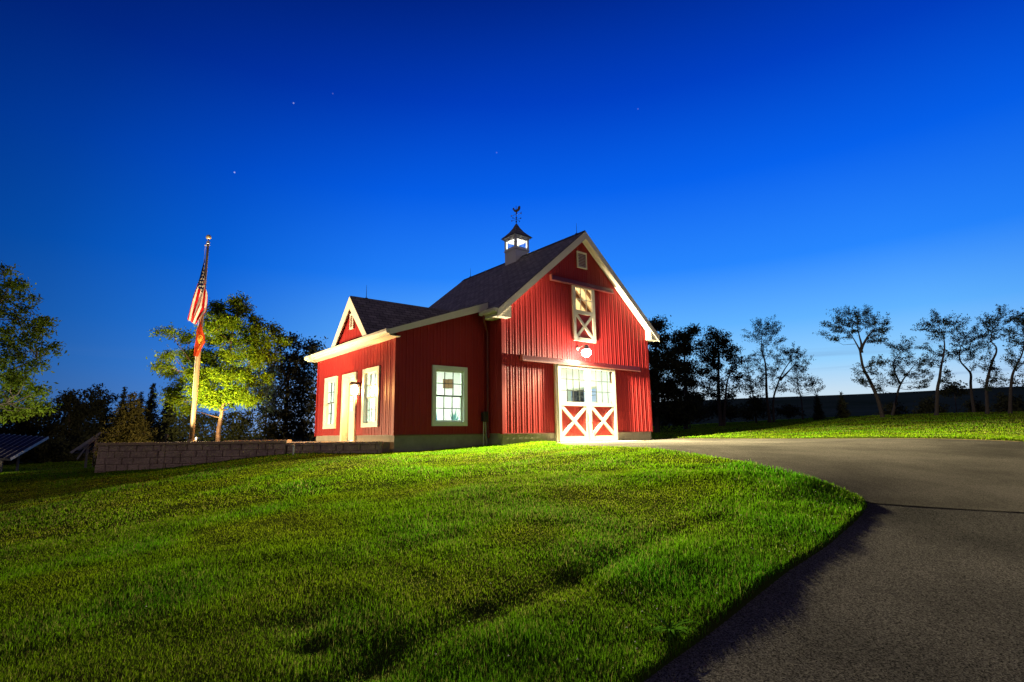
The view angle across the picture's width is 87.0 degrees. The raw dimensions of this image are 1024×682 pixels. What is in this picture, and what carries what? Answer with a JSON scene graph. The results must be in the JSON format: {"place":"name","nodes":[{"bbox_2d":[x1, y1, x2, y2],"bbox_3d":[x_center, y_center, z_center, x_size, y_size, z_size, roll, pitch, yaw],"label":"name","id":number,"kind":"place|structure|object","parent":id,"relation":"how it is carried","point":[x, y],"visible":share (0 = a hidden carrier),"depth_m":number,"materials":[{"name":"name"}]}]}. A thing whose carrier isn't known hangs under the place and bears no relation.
{"place":"outdoors","nodes":[
{"label":"outdoors","id":0,"kind":"place"},
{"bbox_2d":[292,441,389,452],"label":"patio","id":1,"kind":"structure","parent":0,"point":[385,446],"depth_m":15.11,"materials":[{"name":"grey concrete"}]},
{"bbox_2d":[146,291,291,440],"bbox_3d":[-10.097,0.903,18.731,4.644,5.497,2.895,-3,-10,11],"label":"tree","id":2,"kind":"object","parent":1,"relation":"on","point":[252,351],"visible":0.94,"depth_m":18.34,"materials":[{"name":"green plant"}]},
{"bbox_2d":[145,445,849,667],"bbox_3d":[1.425,1.926,6.465,5.009,1.084,11.535,-6,-11,26],"label":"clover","id":3,"kind":"object","parent":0,"point":[640,592],"visible":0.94,"depth_m":4.05,"materials":[{"name":"green plant"}]},
{"bbox_2d":[0,411,1023,681],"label":"lawn","id":4,"kind":"structure","parent":0,"point":[524,595],"depth_m":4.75,"materials":[{"name":"plant"}]},
{"bbox_2d":[0,433,48,471],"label":"solar array","id":5,"kind":"object","parent":4,"relation":"on","point":[14,446],"visible":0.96,"depth_m":21.48,"materials":[{"name":"blue glass"}]},
{"bbox_2d":[0,260,69,424],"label":"tree","id":6,"kind":"object","parent":4,"relation":"on","point":[11,378],"visible":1,"depth_m":11.55,"materials":[{"name":"green plant"}]},
{"bbox_2d":[38,388,101,452],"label":"tree","id":7,"kind":"object","parent":4,"relation":"on","point":[69,429],"visible":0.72,"depth_m":36.33,"materials":[{"name":"green plant"}]},
{"bbox_2d":[55,433,96,461],"bbox_3d":[-25.721,6.469,32.229,3.346,1.964,2.400,-4,-10,17],"label":"shrub","id":8,"kind":"object","parent":4,"relation":"on","point":[67,455],"visible":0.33,"depth_m":31.91,"materials":[{"name":"green plant"}]},
{"bbox_2d":[70,432,107,467],"bbox_3d":[-16.319,4.333,21.318,0.434,1.469,2.432,0,-10,-2],"label":"solar array","id":9,"kind":"object","parent":4,"relation":"on","point":[87,446],"visible":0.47,"depth_m":20.66,"materials":[{"name":"grey glass"}]},
{"bbox_2d":[108,387,128,430],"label":"conifer","id":10,"kind":"object","parent":4,"relation":"on","point":[123,396],"visible":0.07,"depth_m":33.81,"materials":[{"name":"green plant"}]},
{"bbox_2d":[82,391,158,468],"bbox_3d":[-13.734,3.276,19.230,2.282,3.018,2.550,0,-10,-4],"label":"conifer","id":11,"kind":"object","parent":4,"relation":"on","point":[129,428],"visible":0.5,"depth_m":19.09,"materials":[{"name":"green plant"}]},
{"bbox_2d":[136,391,145,416],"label":"conifer","id":12,"kind":"object","parent":4,"relation":"on","point":[142,400],"visible":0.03,"depth_m":33.89,"materials":[{"name":"green plant"}]},
{"bbox_2d":[141,383,160,434],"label":"conifer","id":13,"kind":"object","parent":4,"relation":"on","point":[150,414],"visible":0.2,"depth_m":33.72,"materials":[{"name":"green plant"}]},
{"bbox_2d":[141,420,164,441],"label":"shrub","id":14,"kind":"object","parent":4,"relation":"on","point":[149,438],"visible":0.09,"depth_m":31.02,"materials":[{"name":"green plant"}]},
{"bbox_2d":[153,387,178,436],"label":"conifer","id":15,"kind":"object","parent":4,"relation":"on","point":[162,412],"visible":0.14,"depth_m":33.60,"materials":[{"name":"green plant"}]},
{"bbox_2d":[163,434,168,469],"bbox_3d":[-8.868,2.893,13.792,0.092,1.023,0.093,7,-12,-38],"label":"accent spotlight","id":16,"kind":"object","parent":4,"relation":"on","point":[166,436],"visible":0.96,"depth_m":13.81,"materials":[{"name":"black metal"}]},
{"bbox_2d":[149,423,186,441],"bbox_3d":[-19.390,5.708,30.521,2.392,2.094,3.124,7,-12,-38],"label":"shrub","id":17,"kind":"object","parent":4,"relation":"on","point":[160,434],"visible":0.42,"depth_m":30.16,"materials":[{"name":"green plant"}]},
{"bbox_2d":[95,440,290,472],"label":"retaining wall","id":18,"kind":"structure","parent":4,"relation":"on","point":[128,456],"depth_m":14.68,"materials":[{"name":"stone"}]},
{"bbox_2d":[187,235,211,441],"bbox_3d":[-8.880,-0.176,15.379,0.220,5.987,0.220,7,-12,-38],"label":"flagpole","id":19,"kind":"object","parent":18,"relation":"on","point":[195,395],"visible":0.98,"depth_m":15.12,"materials":[{"name":"white metal"}]},
{"bbox_2d":[187,259,207,323],"bbox_3d":[-8.977,-1.431,15.462,0.502,1.968,0.140,-1,-10,0],"label":"american flag","id":20,"kind":"object","parent":19,"relation":"hanging from","point":[197,311],"visible":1,"depth_m":15.42,"materials":[{"name":"fabric"}]},
{"bbox_2d":[193,321,204,356],"bbox_3d":[-8.795,-0.071,15.229,0.315,1.036,0.120,-1,-10,0],"label":"red flag","id":21,"kind":"object","parent":19,"relation":"hanging from","point":[200,340],"visible":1,"depth_m":15.21,"materials":[{"name":"fabric"}]},
{"bbox_2d":[227,440,291,442],"bbox_3d":[-7.668,3.091,16.279,1.910,0.200,0.300,-1,-10,0],"label":"wall cap","id":22,"kind":"object","parent":18,"relation":"on","point":[256,440],"visible":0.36,"depth_m":16.15,"materials":[{"name":"grey concrete"}]},
{"bbox_2d":[157,406,283,441],"bbox_3d":[-12.339,3.999,23.221,5.423,2.593,2.529,-2,-10,8],"label":"shrub","id":23,"kind":"object","parent":4,"relation":"on","point":[230,432],"visible":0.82,"depth_m":22.83,"materials":[{"name":"green plant"}]},
{"bbox_2d":[245,362,285,439],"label":"tree","id":24,"kind":"object","parent":4,"relation":"on","point":[268,408],"visible":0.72,"depth_m":23.95,"materials":[{"name":"green plant"}]},
{"bbox_2d":[252,331,328,441],"bbox_3d":[-11.041,2.647,27.175,4.494,6.326,3.256,-1,-10,-1],"label":"tree","id":25,"kind":"object","parent":4,"relation":"on","point":[302,390],"visible":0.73,"depth_m":26.67,"materials":[{"name":"green plant"}]},
{"bbox_2d":[285,441,383,453],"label":"retaining wall","id":26,"kind":"structure","parent":4,"relation":"on","point":[374,447],"depth_m":14.70,"materials":[{"name":"grey stone"}]},
{"bbox_2d":[304,206,659,451],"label":"barn","id":27,"kind":"structure","parent":4,"relation":"on","point":[500,343],"depth_m":17.93,"materials":[{"name":"red paint"}]},
{"bbox_2d":[323,376,337,428],"bbox_3d":[-6.327,2.180,19.012,0.215,1.800,1.130,7,-12,-38],"label":"window","id":28,"kind":"structure","parent":27,"relation":"in","point":[327,408],"depth_m":19.21,"materials":[{"name":"white plastic"}]},
{"bbox_2d":[340,372,357,441],"bbox_3d":[-5.274,2.202,17.710,0.260,2.270,1.160,7,-12,-38],"label":"entry door","id":29,"kind":"structure","parent":27,"relation":"in","point":[348,417],"depth_m":17.98,"materials":[{"name":"beige paint"}]},
{"bbox_2d":[349,382,360,395],"bbox_3d":[-4.942,1.510,17.011,0.300,0.450,0.280,7,-12,-38],"label":"wall sconce","id":30,"kind":"object","parent":27,"relation":"attached to","point":[355,389],"depth_m":16.95,"materials":[{"name":"black metal"}]},
{"bbox_2d":[361,366,380,426],"bbox_3d":[-4.242,1.716,16.457,0.215,1.800,1.170,7,-12,-38],"label":"window","id":31,"kind":"structure","parent":27,"relation":"in","point":[367,373],"depth_m":16.65,"materials":[{"name":"white plastic"}]},
{"bbox_2d":[443,379,448,387],"bbox_3d":[-2.876,1.857,23.493,0.280,0.400,0.036,7,-12,-38],"label":"picture","id":32,"kind":"object","parent":27,"relation":"attached to","point":[446,385],"visible":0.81,"depth_m":23.49,"materials":[{"name":"brown wood"}]},
{"bbox_2d":[431,365,467,425],"bbox_3d":[-1.925,1.672,16.385,1.240,1.800,0.215,7,-12,-38],"label":"window","id":33,"kind":"structure","parent":27,"relation":"in","point":[463,371],"depth_m":16.42,"materials":[{"name":"white plastic"}]},
{"bbox_2d":[448,379,453,387],"bbox_3d":[-2.685,1.869,23.646,0.280,0.400,0.036,7,-12,-38],"label":"picture","id":34,"kind":"object","parent":27,"relation":"attached to","point":[451,381],"visible":0.86,"depth_m":23.65,"materials":[{"name":"brown wood"}]},
{"bbox_2d":[449,407,459,419],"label":"potted plant","id":35,"kind":"object","parent":27,"relation":"on","point":[455,416],"visible":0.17,"depth_m":18.34,"materials":[{"name":"green plant"}]},
{"bbox_2d":[557,364,589,441],"bbox_3d":[2.106,2.104,18.330,1.435,2.565,0.131,7,-12,-38],"label":"sliding door","id":36,"kind":"structure","parent":27,"relation":"in","point":[573,417],"depth_m":18.27,"materials":[{"name":"beige paint"}]},
{"bbox_2d":[572,390,583,401],"bbox_3d":[3.462,3.728,28.022,0.586,2.600,0.312,7,-12,-38],"label":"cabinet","id":37,"kind":"object","parent":27,"relation":"in","point":[576,393],"visible":0.22,"depth_m":28.03,"materials":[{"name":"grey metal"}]},
{"bbox_2d":[568,386,595,402],"bbox_3d":[3.173,2.733,23.803,0.215,1.530,1.980,7,-12,-38],"label":"window","id":38,"kind":"structure","parent":27,"relation":"in","point":[593,387],"depth_m":24.32,"materials":[{"name":"white plastic"}]},
{"bbox_2d":[576,345,590,356],"bbox_3d":[2.483,0.344,18.703,0.330,0.447,0.579,7,-12,-38],"label":"barn floodlight","id":39,"kind":"object","parent":27,"relation":"attached to","point":[586,350],"visible":1,"depth_m":18.50,"materials":[{"name":"metal"}]},
{"bbox_2d":[571,285,595,342],"bbox_3d":[2.578,-0.951,19.340,1.120,1.985,0.070,7,-12,-38],"label":"loft door","id":40,"kind":"structure","parent":27,"relation":"in","point":[584,322],"depth_m":19.27,"materials":[{"name":"beige paint"}]},
{"bbox_2d":[588,367,617,440],"bbox_3d":[3.240,2.243,19.230,1.435,2.565,0.131,7,-12,-38],"label":"sliding door","id":41,"kind":"structure","parent":27,"relation":"in","point":[602,416],"depth_m":19.19,"materials":[{"name":"beige paint"}]},
{"bbox_2d":[481,412,487,444],"bbox_3d":[-0.856,2.795,16.805,0.180,1.181,0.155,7,-12,-38],"label":"utility riser","id":42,"kind":"object","parent":4,"relation":"on","point":[484,416],"visible":0.84,"depth_m":16.81,"materials":[{"name":"black metal"}]},
{"bbox_2d":[647,613,700,645],"bbox_3d":[0.976,1.784,3.366,0.369,0.086,0.374,7,-12,-38],"label":"weed","id":43,"kind":"object","parent":4,"relation":"on","point":[671,633],"visible":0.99,"depth_m":3.34,"materials":[{"name":"green plant"}]},
{"bbox_2d":[648,315,706,431],"bbox_3d":[8.542,1.774,30.176,4.173,6.883,3.093,-5,-10,21],"label":"tree","id":44,"kind":"object","parent":4,"relation":"on","point":[665,362],"visible":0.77,"depth_m":29.71,"materials":[{"name":"green plant"}]},
{"bbox_2d":[666,323,709,428],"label":"tree","id":45,"kind":"object","parent":4,"relation":"on","point":[683,340],"visible":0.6,"depth_m":32.74,"materials":[{"name":"green plant"}]},
{"bbox_2d":[691,325,747,425],"bbox_3d":[13.708,2.320,36.248,4.852,7.059,2.858,0,-10,-7],"label":"tree","id":46,"kind":"object","parent":4,"relation":"on","point":[713,349],"visible":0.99,"depth_m":36.04,"materials":[{"name":"green plant"}]},
{"bbox_2d":[740,355,764,422],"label":"tree","id":47,"kind":"object","parent":4,"relation":"on","point":[751,386],"visible":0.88,"depth_m":37.75,"materials":[{"name":"green plant"}]},
{"bbox_2d":[738,394,774,421],"bbox_3d":[17.155,4.763,37.783,3.353,2.210,1.905,1,-10,-13],"label":"shrub","id":48,"kind":"object","parent":4,"relation":"on","point":[759,405],"visible":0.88,"depth_m":37.50,"materials":[{"name":"green plant"}]},
{"bbox_2d":[740,315,815,422],"bbox_3d":[18.305,1.918,37.152,4.942,7.606,2.483,0,-10,-2],"label":"tree","id":49,"kind":"object","parent":4,"relation":"on","point":[767,327],"visible":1,"depth_m":37.13,"materials":[{"name":"green plant"}]},
{"bbox_2d":[771,403,805,419],"bbox_3d":[19.738,5.099,38.605,2.631,1.429,2.198,7,-12,-38],"label":"shrub","id":50,"kind":"object","parent":4,"relation":"on","point":[786,411],"visible":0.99,"depth_m":38.32,"materials":[{"name":"green plant"}]},
{"bbox_2d":[782,364,825,419],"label":"tree","id":51,"kind":"object","parent":4,"relation":"on","point":[793,378],"visible":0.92,"depth_m":37.89,"materials":[{"name":"green plant"}]},
{"bbox_2d":[810,394,827,419],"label":"conifer","id":52,"kind":"object","parent":4,"relation":"on","point":[818,414],"visible":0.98,"depth_m":35.61,"materials":[{"name":"green plant"}]},
{"bbox_2d":[835,392,851,418],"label":"conifer","id":53,"kind":"object","parent":4,"relation":"on","point":[842,411],"visible":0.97,"depth_m":35.59,"materials":[{"name":"green plant"}]},
{"bbox_2d":[675,438,1021,441],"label":"gravel verge","id":54,"kind":"structure","parent":4,"relation":"on","point":[862,438],"depth_m":15.68,"materials":[{"name":"grey gravel"}]},
{"bbox_2d":[812,304,893,417],"bbox_3d":[21.892,1.164,34.202,4.957,7.665,2.559,0,-10,-3],"label":"tree","id":55,"kind":"object","parent":4,"relation":"on","point":[857,322],"visible":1,"depth_m":34.34,"materials":[{"name":"green plant"}]},
{"bbox_2d":[875,401,911,414],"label":"shrub","id":56,"kind":"object","parent":4,"relation":"on","point":[889,407],"visible":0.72,"depth_m":36.42,"materials":[{"name":"green plant"}]},
{"bbox_2d":[873,335,934,415],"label":"tree","id":57,"kind":"object","parent":4,"relation":"on","point":[893,374],"visible":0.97,"depth_m":35.96,"materials":[{"name":"green plant"}]},
{"bbox_2d":[910,395,952,413],"bbox_3d":[27.758,4.327,35.542,2.503,1.578,1.898,-1,-10,0],"label":"shrub","id":58,"kind":"object","parent":4,"relation":"on","point":[925,406],"visible":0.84,"depth_m":35.45,"materials":[{"name":"green plant"}]},
{"bbox_2d":[910,308,971,414],"bbox_3d":[26.656,1.291,33.408,4.508,6.874,2.233,1,-10,-9],"label":"tree","id":59,"kind":"object","parent":4,"relation":"on","point":[941,353],"visible":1,"depth_m":33.37,"materials":[{"name":"green plant"}]},
{"bbox_2d":[945,322,995,411],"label":"tree","id":60,"kind":"object","parent":4,"relation":"on","point":[980,344],"visible":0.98,"depth_m":35.10,"materials":[{"name":"green plant"}]},
{"bbox_2d":[959,396,993,411],"bbox_3d":[30.758,4.412,35.886,2.424,1.519,1.707,7,-12,-38],"label":"shrub","id":61,"kind":"object","parent":4,"relation":"on","point":[979,407],"visible":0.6,"depth_m":35.50,"materials":[{"name":"green plant"}]},
{"bbox_2d":[976,304,1021,413],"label":"tree","id":62,"kind":"object","parent":4,"relation":"on","point":[992,320],"visible":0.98,"depth_m":32.13,"materials":[{"name":"green plant"}]},
{"bbox_2d":[983,391,1023,411],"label":"shrub","id":63,"kind":"object","parent":4,"relation":"on","point":[1002,401],"visible":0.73,"depth_m":33.43,"materials":[{"name":"green plant"}]},
{"bbox_2d":[1000,308,1023,412],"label":"tree","id":64,"kind":"object","parent":4,"relation":"on","point":[1018,320],"visible":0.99,"depth_m":31.19,"materials":[{"name":"green plant"}]},
{"bbox_2d":[0,0,1023,437],"label":"sky","id":65,"kind":"structure","parent":0,"point":[732,163],"materials":[{"name":"blue"}]},
{"bbox_2d":[7,386,1023,462],"bbox_3d":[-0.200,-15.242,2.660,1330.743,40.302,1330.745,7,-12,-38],"label":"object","id":66,"kind":"structure","parent":0,"point":[862,404],"depth_m":141.31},
{"bbox_2d":[0,405,40,434],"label":"tree","id":67,"kind":"object","parent":66,"relation":"on","point":[21,425],"visible":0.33,"depth_m":36.30,"materials":[{"name":"green plant"}]},
{"bbox_2d":[9,396,57,440],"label":"tree","id":68,"kind":"object","parent":66,"relation":"on","point":[37,422],"visible":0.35,"depth_m":36.92,"materials":[{"name":"green plant"}]},
{"bbox_2d":[71,383,119,457],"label":"tree","id":69,"kind":"object","parent":66,"relation":"on","point":[101,409],"visible":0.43,"depth_m":37.61,"materials":[{"name":"green plant"}]},
{"bbox_2d":[939,379,974,412],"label":"tree","id":70,"kind":"object","parent":66,"relation":"on","point":[949,389],"visible":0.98,"depth_m":38.50,"materials":[{"name":"green plant"}]},
{"bbox_2d":[561,438,1023,512],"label":"asphalt pad","id":71,"kind":"object","parent":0,"point":[985,475],"visible":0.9,"depth_m":9.26,"materials":[{"name":"grey asphalt"}]},
{"bbox_2d":[556,441,628,442],"bbox_3d":[2.992,3.534,18.185,3.350,0.285,1.130,7,-12,-38],"label":"door apron","id":72,"kind":"object","parent":71,"relation":"on","point":[592,441],"depth_m":17.97,"materials":[{"name":"concrete"}]},
{"bbox_2d":[870,502,1023,512],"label":"paving joint","id":73,"kind":"object","parent":71,"relation":"on","point":[940,507],"visible":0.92,"depth_m":6.65,"materials":[{"name":"black asphalt"}]},
{"bbox_2d":[643,502,1023,681],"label":"driveway","id":74,"kind":"structure","parent":0,"point":[876,592],"depth_m":3.72,"materials":[{"name":"grey asphalt"}]}
]}

